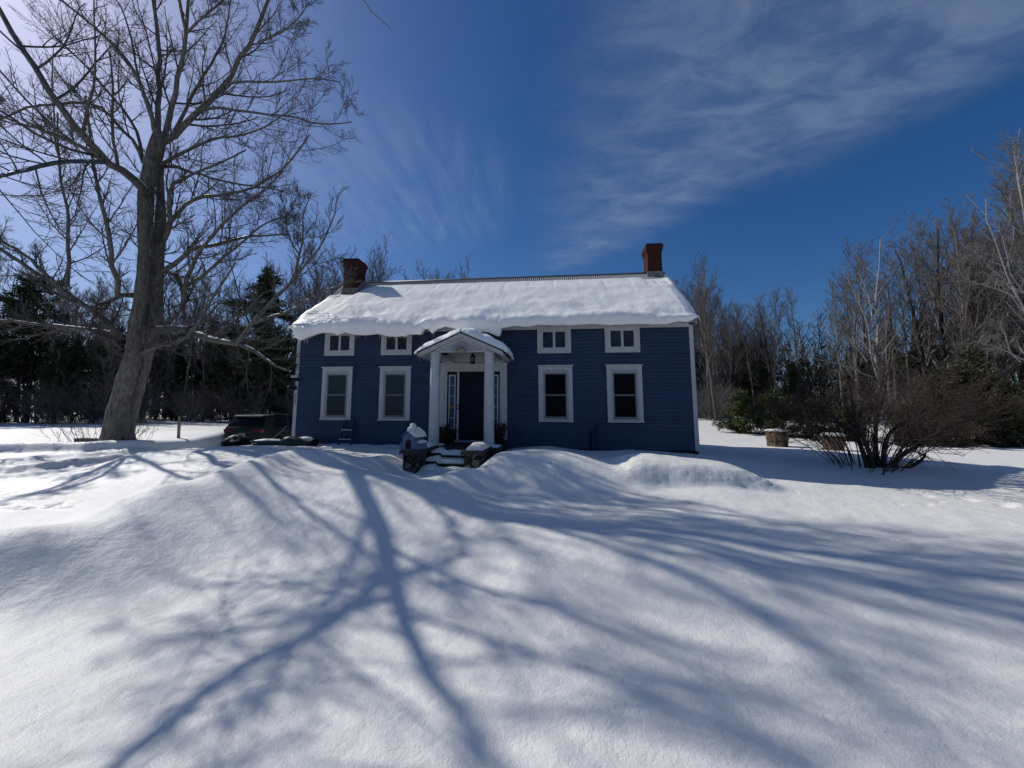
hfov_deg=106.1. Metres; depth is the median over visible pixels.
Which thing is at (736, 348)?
bare tree
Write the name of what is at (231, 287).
bare tree
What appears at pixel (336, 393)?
window
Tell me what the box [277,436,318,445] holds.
rocks
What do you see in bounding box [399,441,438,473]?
stone pier
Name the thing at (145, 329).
bare maple
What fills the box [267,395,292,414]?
leafless thicket
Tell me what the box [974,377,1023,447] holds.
juniper
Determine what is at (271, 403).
leafless thicket
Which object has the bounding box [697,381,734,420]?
leafless thicket
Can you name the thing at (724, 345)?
bare tree
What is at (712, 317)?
bare tree
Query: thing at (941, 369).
juniper
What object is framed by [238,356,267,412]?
dark pine
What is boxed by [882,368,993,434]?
leafless thicket
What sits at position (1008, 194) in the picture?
bare tree
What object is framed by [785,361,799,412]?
dark pine
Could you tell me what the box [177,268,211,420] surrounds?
bare tree
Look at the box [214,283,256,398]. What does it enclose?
bare tree
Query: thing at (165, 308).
bare tree
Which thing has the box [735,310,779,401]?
bare tree
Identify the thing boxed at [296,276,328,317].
bare tree
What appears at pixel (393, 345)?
window
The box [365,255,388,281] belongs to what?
bare tree
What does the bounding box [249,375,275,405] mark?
dark pine
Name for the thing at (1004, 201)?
bare tree
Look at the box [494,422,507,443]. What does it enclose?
potted shrub
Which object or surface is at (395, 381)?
window
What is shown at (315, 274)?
bare tree
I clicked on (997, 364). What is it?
bare tree
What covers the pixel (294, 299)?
bare tree
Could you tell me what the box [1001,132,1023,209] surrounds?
bare tree
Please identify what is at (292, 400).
leafless thicket
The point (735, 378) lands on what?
bare tree
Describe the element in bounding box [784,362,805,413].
dark pine
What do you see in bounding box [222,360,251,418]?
dark pine
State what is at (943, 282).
bare tree
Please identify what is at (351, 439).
stepladder
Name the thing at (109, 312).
bare tree
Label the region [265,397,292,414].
leafless thicket
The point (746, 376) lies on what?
dark pine
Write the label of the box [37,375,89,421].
leafless thicket
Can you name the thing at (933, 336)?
dark pine
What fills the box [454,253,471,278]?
bare tree
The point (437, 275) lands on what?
bare tree
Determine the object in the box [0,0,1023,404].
sky
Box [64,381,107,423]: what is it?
leafless thicket
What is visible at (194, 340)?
bare tree
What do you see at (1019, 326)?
bare tree
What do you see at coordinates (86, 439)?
tree bench
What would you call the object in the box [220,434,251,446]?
rock
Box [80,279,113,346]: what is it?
bare tree
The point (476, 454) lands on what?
stone pier
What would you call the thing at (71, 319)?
bare tree
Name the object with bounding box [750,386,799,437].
young pine
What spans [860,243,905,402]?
bare tree
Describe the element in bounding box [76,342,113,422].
dark pine
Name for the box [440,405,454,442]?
snow shovel
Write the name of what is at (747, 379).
dark pine
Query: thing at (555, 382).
window
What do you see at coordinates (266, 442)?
garden tub
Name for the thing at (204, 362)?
dark pine
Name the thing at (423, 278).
bare tree
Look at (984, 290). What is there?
bare tree
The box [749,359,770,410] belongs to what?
dark pine
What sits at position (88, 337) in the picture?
bare tree
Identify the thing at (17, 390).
bare tree
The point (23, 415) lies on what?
leafless thicket
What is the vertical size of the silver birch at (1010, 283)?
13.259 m
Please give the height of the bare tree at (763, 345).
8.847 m
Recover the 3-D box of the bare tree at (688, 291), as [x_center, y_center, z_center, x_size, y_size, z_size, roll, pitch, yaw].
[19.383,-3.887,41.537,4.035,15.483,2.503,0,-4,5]
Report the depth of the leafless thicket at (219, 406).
27.90 m
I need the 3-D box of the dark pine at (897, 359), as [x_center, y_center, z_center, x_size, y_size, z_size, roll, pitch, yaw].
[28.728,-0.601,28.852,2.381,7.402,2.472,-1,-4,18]
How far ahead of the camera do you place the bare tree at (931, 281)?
31.02 m
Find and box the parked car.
[223,413,292,439]
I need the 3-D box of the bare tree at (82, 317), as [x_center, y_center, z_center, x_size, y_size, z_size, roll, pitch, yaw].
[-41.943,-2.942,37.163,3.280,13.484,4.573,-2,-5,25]
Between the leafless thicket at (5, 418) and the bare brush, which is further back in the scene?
the leafless thicket at (5, 418)
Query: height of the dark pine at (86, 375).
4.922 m
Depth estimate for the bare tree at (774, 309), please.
30.92 m
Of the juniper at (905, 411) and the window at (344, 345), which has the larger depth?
the juniper at (905, 411)
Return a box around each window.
[319,367,353,419]
[324,333,354,355]
[377,366,411,420]
[381,335,411,354]
[537,326,570,353]
[537,365,573,421]
[604,325,639,352]
[605,364,644,422]
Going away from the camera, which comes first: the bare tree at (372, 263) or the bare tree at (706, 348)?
the bare tree at (706, 348)
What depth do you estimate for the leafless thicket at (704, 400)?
30.18 m
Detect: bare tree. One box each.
[0,252,9,318]
[0,256,29,341]
[0,259,60,421]
[31,289,88,420]
[42,293,85,368]
[45,286,97,421]
[45,289,76,421]
[50,286,108,369]
[58,289,80,337]
[62,285,83,346]
[76,272,109,356]
[79,279,120,421]
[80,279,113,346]
[90,287,127,361]
[92,313,125,396]
[100,272,133,377]
[140,302,167,421]
[150,309,179,419]
[152,278,180,415]
[159,303,191,419]
[162,273,183,419]
[169,278,222,418]
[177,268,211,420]
[184,290,210,417]
[185,269,223,417]
[186,303,213,420]
[187,288,243,419]
[196,264,235,386]
[196,309,226,411]
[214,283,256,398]
[222,275,247,415]
[241,250,287,409]
[278,269,303,403]
[279,278,303,351]
[282,272,309,334]
[286,272,321,352]
[291,247,334,324]
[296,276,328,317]
[298,243,330,313]
[306,243,356,307]
[309,269,331,308]
[319,267,343,299]
[364,244,385,281]
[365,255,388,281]
[366,233,402,280]
[366,249,385,281]
[410,259,438,279]
[428,269,449,279]
[436,265,455,278]
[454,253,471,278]
[680,282,703,349]
[681,288,715,416]
[687,286,732,379]
[688,259,717,349]
[689,252,720,418]
[689,258,721,413]
[690,285,721,420]
[694,277,738,411]
[698,307,724,414]
[707,284,722,395]
[709,302,745,418]
[712,299,734,372]
[713,296,738,344]
[714,320,743,394]
[717,305,743,415]
[717,312,731,391]
[730,300,761,405]
[730,316,745,386]
[732,304,750,340]
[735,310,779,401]
[739,304,769,414]
[746,288,799,388]
[746,313,771,383]
[747,304,771,344]
[753,327,782,388]
[757,317,781,384]
[759,285,794,385]
[777,283,814,395]
[817,279,851,405]
[828,269,868,401]
[830,248,874,410]
[832,237,895,422]
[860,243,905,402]
[864,255,908,402]
[876,224,978,383]
[879,268,915,399]
[887,208,956,366]
[896,236,941,348]
[905,259,959,365]
[907,196,1010,361]
[908,216,979,368]
[909,240,949,347]
[918,225,1005,355]
[923,230,959,360]
[932,216,1003,341]
[937,236,1023,375]
[940,211,1005,357]
[940,236,998,353]
[941,164,1023,418]
[941,218,1023,380]
[949,246,998,347]
[950,220,1022,379]
[951,253,1019,373]
[957,230,1005,379]
[967,151,1023,326]
[974,174,1023,344]
[978,219,1021,321]
[981,224,1019,371]
[981,231,1022,377]
[984,152,1023,288]
[985,205,1023,326]
[989,124,1023,264]
[989,150,1023,288]
[989,166,1023,347]
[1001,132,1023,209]
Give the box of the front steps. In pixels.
[420,447,463,471]
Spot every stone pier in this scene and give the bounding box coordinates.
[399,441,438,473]
[460,442,491,467]
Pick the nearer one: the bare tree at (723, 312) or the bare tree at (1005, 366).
the bare tree at (1005, 366)
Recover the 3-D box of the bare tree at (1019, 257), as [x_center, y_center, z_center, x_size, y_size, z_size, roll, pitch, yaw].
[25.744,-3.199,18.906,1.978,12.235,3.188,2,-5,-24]
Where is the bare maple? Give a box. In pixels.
[0,0,390,440]
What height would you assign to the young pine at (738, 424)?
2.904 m
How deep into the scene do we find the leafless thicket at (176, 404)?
29.50 m
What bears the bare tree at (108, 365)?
on the snow ground
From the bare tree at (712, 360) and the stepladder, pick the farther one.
the bare tree at (712, 360)
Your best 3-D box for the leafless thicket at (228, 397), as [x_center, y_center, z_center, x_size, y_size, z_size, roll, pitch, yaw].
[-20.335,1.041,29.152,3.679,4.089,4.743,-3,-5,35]
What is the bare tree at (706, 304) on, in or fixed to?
on the snow ground
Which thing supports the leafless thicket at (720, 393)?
on the snow ground
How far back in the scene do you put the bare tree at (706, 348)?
30.28 m
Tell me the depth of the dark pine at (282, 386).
30.03 m
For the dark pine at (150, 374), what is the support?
on the snow ground
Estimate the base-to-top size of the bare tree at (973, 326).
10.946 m
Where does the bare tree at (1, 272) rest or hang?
on the snow ground
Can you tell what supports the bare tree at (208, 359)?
on the snow ground
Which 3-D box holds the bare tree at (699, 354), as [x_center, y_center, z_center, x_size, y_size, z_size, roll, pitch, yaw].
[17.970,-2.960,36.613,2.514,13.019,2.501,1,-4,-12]
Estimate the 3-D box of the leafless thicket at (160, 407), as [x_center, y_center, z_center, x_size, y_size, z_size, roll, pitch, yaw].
[-27.525,1.155,28.541,3.424,3.805,4.413,2,-4,-16]
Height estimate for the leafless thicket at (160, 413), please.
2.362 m
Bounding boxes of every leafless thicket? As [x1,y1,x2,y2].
[0,352,30,415]
[0,372,64,422]
[0,382,35,422]
[0,392,28,422]
[10,378,92,423]
[16,366,92,423]
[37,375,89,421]
[63,354,115,423]
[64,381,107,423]
[80,369,169,422]
[102,376,174,422]
[145,394,175,420]
[160,384,220,422]
[166,373,204,421]
[180,376,219,421]
[189,379,254,422]
[192,372,232,421]
[208,372,275,419]
[229,393,270,414]
[248,374,286,413]
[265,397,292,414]
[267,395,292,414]
[270,364,294,414]
[281,380,293,413]
[696,369,717,418]
[696,376,739,420]
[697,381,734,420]
[701,367,737,417]
[711,374,738,418]
[746,389,806,420]
[805,374,880,434]
[850,364,966,440]
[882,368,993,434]
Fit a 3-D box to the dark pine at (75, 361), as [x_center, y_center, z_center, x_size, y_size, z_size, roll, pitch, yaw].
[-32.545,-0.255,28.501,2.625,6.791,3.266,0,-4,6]
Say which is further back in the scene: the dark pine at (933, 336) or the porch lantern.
the dark pine at (933, 336)
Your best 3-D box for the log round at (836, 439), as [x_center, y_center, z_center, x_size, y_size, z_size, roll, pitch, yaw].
[11.446,2.142,13.733,0.707,0.812,0.704,0,-4,0]
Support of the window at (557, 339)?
in the house
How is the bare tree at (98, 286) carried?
on the snow ground
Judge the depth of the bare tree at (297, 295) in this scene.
35.19 m
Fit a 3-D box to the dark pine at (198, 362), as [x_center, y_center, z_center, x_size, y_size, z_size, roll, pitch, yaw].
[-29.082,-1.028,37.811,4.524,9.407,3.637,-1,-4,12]
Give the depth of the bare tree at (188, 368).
31.01 m
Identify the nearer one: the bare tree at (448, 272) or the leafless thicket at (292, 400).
the leafless thicket at (292, 400)
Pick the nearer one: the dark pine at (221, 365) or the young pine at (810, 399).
the young pine at (810, 399)
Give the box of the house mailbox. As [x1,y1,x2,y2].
[399,423,426,449]
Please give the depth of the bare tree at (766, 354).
31.26 m
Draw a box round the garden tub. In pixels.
[251,439,279,444]
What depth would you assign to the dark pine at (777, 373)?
39.34 m
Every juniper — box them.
[890,402,933,446]
[919,340,1023,444]
[919,365,988,447]
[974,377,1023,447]
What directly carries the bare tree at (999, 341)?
on the snow ground
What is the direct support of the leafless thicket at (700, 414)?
on the snow ground
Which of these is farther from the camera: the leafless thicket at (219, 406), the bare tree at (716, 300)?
the bare tree at (716, 300)
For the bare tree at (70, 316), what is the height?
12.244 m
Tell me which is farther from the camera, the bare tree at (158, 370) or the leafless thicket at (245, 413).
the bare tree at (158, 370)
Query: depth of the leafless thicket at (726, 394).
32.72 m
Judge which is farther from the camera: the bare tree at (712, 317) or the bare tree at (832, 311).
the bare tree at (712, 317)
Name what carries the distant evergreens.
on the snow ground
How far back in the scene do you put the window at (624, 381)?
11.09 m
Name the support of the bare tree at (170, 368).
on the snow ground
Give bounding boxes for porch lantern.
[470,353,475,363]
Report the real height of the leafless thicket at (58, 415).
4.350 m
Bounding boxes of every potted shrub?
[439,424,458,443]
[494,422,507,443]
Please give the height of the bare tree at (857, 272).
14.114 m
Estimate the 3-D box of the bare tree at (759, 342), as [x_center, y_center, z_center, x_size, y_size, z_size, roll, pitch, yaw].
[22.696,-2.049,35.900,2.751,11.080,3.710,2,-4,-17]
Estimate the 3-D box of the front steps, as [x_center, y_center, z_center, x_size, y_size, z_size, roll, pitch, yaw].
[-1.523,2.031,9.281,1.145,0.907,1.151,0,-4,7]
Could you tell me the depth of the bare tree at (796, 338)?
32.93 m
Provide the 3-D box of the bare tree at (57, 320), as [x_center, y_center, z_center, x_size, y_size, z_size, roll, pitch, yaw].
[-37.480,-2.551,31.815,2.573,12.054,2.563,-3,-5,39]
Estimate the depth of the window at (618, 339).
11.28 m
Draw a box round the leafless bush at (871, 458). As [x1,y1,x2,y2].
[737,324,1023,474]
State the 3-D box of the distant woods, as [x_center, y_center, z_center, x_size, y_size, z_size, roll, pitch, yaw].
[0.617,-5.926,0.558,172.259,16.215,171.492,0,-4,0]
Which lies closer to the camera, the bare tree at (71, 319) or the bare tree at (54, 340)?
the bare tree at (54, 340)
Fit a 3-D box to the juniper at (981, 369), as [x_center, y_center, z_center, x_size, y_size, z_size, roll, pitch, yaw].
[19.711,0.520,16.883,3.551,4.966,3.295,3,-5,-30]
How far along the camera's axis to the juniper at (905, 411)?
15.38 m
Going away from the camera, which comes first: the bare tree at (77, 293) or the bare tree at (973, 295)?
the bare tree at (973, 295)
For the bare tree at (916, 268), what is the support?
on the snow ground
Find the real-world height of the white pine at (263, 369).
12.192 m
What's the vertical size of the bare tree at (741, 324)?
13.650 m
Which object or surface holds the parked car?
on the snow ground
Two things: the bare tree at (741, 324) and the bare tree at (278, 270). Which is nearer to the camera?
the bare tree at (278, 270)
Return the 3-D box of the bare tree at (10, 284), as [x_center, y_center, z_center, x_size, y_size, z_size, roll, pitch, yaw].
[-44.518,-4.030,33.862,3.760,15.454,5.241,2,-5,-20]
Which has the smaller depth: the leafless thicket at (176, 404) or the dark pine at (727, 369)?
the leafless thicket at (176, 404)
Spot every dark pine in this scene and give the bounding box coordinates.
[0,323,27,398]
[31,337,81,422]
[45,336,92,422]
[73,365,109,401]
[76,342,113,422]
[106,325,125,395]
[145,372,158,411]
[147,322,193,394]
[160,341,194,420]
[187,318,221,417]
[192,349,211,414]
[193,328,230,407]
[200,318,249,420]
[206,354,249,419]
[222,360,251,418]
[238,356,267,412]
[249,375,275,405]
[264,347,293,412]
[273,351,294,414]
[283,346,296,403]
[694,350,705,413]
[719,345,742,400]
[724,338,755,397]
[744,341,782,395]
[747,344,757,410]
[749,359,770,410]
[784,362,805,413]
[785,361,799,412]
[837,352,875,412]
[881,331,918,405]
[896,336,955,397]
[903,313,952,388]
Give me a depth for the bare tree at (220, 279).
37.82 m
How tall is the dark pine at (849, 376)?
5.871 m
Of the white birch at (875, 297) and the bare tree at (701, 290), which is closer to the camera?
the white birch at (875, 297)
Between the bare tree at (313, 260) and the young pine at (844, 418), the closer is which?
the young pine at (844, 418)
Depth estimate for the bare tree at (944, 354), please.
23.13 m
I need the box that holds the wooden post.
[177,416,180,437]
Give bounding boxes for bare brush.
[31,406,161,441]
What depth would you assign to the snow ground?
3.62 m
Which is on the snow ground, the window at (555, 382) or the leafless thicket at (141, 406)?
the leafless thicket at (141, 406)
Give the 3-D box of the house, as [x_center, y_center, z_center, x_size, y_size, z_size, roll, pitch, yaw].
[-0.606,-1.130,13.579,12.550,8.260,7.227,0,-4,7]
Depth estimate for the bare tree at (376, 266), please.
34.75 m
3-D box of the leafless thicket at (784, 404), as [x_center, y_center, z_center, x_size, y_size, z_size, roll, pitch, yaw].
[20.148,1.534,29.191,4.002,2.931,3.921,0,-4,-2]
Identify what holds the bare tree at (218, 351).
on the snow ground
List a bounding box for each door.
[405,440,410,448]
[456,371,483,439]
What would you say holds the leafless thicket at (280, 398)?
on the snow ground
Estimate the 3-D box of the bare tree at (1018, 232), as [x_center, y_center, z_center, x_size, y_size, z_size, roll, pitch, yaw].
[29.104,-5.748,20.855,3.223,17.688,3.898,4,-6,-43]
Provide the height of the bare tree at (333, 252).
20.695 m
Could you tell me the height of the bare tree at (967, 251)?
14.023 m
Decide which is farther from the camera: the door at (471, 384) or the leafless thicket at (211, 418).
the leafless thicket at (211, 418)
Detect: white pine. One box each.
[0,269,88,421]
[222,263,297,412]
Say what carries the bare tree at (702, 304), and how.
on the snow ground
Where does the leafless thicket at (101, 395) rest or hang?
on the snow ground
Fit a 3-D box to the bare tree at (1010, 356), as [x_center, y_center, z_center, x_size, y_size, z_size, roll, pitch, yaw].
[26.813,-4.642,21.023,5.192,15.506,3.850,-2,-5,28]
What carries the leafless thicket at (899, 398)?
on the snow ground
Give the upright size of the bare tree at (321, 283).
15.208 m
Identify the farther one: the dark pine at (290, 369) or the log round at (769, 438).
the dark pine at (290, 369)
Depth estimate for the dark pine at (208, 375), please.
32.36 m
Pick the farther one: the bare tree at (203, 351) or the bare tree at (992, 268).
the bare tree at (203, 351)
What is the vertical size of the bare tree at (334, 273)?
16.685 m
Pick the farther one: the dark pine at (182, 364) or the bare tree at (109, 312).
the bare tree at (109, 312)
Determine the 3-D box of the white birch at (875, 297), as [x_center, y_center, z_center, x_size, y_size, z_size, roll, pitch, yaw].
[19.429,-3.787,22.536,9.899,13.117,3.426,1,-4,-14]
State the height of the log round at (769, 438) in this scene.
0.872 m
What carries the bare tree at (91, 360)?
on the snow ground
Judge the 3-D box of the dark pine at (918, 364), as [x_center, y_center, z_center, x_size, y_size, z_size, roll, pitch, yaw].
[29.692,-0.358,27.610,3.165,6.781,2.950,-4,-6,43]
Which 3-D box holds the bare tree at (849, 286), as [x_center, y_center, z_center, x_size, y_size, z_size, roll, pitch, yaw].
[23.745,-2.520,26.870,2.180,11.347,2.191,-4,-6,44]
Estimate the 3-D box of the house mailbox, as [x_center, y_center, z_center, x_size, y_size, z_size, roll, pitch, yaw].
[-2.294,1.208,8.963,0.480,0.602,0.550,-1,-4,15]
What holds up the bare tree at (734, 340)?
on the snow ground
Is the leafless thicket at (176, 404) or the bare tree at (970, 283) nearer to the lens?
the bare tree at (970, 283)
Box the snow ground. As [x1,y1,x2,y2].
[0,405,1023,767]
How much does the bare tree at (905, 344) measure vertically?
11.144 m
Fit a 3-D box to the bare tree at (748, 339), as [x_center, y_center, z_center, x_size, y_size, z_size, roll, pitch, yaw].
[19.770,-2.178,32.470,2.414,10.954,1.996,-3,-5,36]
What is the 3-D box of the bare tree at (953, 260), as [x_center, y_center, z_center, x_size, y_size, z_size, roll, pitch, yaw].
[34.822,-4.737,29.912,5.460,16.307,4.050,2,-4,-18]
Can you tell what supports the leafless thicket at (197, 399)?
on the snow ground
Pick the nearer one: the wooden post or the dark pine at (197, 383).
the wooden post
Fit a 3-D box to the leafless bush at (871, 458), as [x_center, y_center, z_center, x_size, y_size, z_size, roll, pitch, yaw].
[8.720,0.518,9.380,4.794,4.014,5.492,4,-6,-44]
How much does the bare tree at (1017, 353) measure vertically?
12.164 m
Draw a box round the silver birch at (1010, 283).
[947,124,1023,361]
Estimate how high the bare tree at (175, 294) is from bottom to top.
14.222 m
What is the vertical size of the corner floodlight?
0.860 m
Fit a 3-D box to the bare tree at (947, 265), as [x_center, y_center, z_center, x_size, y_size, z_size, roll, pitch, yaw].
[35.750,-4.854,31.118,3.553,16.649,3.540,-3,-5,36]
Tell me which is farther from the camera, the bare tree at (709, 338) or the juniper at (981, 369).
the bare tree at (709, 338)
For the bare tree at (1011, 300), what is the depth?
21.08 m
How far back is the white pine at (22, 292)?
29.95 m
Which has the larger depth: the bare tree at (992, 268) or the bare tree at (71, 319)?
the bare tree at (71, 319)
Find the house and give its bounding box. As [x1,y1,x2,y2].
[288,243,700,457]
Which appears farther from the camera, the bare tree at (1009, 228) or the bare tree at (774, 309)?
the bare tree at (774, 309)
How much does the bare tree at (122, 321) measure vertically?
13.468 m
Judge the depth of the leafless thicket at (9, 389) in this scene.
28.27 m
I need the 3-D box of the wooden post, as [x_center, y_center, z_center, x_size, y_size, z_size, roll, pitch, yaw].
[-13.409,1.942,15.493,0.119,1.282,0.110,0,-4,0]
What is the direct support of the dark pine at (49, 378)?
on the snow ground
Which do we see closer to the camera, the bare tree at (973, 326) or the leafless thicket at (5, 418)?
the bare tree at (973, 326)
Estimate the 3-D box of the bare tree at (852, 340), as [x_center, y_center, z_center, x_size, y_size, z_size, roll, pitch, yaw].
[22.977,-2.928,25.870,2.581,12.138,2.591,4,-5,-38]
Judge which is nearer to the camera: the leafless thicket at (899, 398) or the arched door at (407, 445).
the arched door at (407, 445)
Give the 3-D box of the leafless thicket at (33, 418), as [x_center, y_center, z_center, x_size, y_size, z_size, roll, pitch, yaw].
[-32.631,1.196,27.188,4.192,3.614,3.252,-1,-4,12]
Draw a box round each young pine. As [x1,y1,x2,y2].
[710,387,765,435]
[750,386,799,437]
[786,397,839,440]
[834,404,870,441]
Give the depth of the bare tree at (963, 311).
21.10 m
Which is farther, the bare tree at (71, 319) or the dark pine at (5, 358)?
the bare tree at (71, 319)
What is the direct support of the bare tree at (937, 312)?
on the snow ground
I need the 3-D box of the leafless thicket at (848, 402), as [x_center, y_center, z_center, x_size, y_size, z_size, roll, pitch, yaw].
[16.343,1.079,19.007,3.270,3.359,3.491,-3,-6,42]
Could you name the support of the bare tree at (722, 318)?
on the snow ground
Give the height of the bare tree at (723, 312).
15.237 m
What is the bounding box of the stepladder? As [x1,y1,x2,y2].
[337,420,354,444]
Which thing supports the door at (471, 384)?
in the house
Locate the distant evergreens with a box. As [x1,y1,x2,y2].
[0,323,1018,420]
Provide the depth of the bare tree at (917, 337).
23.41 m
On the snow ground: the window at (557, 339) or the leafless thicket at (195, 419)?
the leafless thicket at (195, 419)
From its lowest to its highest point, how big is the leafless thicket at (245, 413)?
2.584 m
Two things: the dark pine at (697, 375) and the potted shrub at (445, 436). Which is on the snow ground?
the dark pine at (697, 375)
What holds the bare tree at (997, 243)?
on the snow ground
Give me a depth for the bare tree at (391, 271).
40.31 m
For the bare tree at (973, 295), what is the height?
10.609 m
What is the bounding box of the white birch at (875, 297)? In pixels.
[788,213,922,421]
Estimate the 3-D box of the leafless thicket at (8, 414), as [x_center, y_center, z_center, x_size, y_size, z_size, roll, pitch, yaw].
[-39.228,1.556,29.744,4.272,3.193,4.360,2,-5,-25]
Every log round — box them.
[765,429,788,446]
[820,433,844,450]
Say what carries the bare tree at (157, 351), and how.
on the snow ground
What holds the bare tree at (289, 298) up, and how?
on the snow ground
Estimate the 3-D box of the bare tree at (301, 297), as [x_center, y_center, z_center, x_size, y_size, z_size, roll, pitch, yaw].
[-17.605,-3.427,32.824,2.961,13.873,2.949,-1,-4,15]
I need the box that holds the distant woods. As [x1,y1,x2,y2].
[1,290,1019,417]
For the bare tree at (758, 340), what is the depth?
36.42 m
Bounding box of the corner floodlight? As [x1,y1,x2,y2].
[287,363,299,389]
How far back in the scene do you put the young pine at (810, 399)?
18.40 m
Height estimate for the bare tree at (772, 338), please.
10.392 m
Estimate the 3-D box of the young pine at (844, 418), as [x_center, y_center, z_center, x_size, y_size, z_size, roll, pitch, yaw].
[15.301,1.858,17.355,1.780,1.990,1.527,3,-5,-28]
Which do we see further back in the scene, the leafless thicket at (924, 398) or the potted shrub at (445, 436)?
the leafless thicket at (924, 398)
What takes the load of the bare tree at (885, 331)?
on the snow ground
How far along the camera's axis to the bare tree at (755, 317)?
42.73 m
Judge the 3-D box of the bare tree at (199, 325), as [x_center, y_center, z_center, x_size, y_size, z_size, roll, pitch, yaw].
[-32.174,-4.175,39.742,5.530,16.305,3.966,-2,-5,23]
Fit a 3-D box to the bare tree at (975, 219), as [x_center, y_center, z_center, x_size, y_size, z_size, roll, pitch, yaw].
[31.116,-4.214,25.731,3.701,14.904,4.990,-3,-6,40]
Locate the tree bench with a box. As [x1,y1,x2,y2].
[74,438,153,441]
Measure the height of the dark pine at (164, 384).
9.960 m
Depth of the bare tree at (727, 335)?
34.56 m
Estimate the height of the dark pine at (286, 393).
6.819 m
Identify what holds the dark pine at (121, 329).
on the snow ground

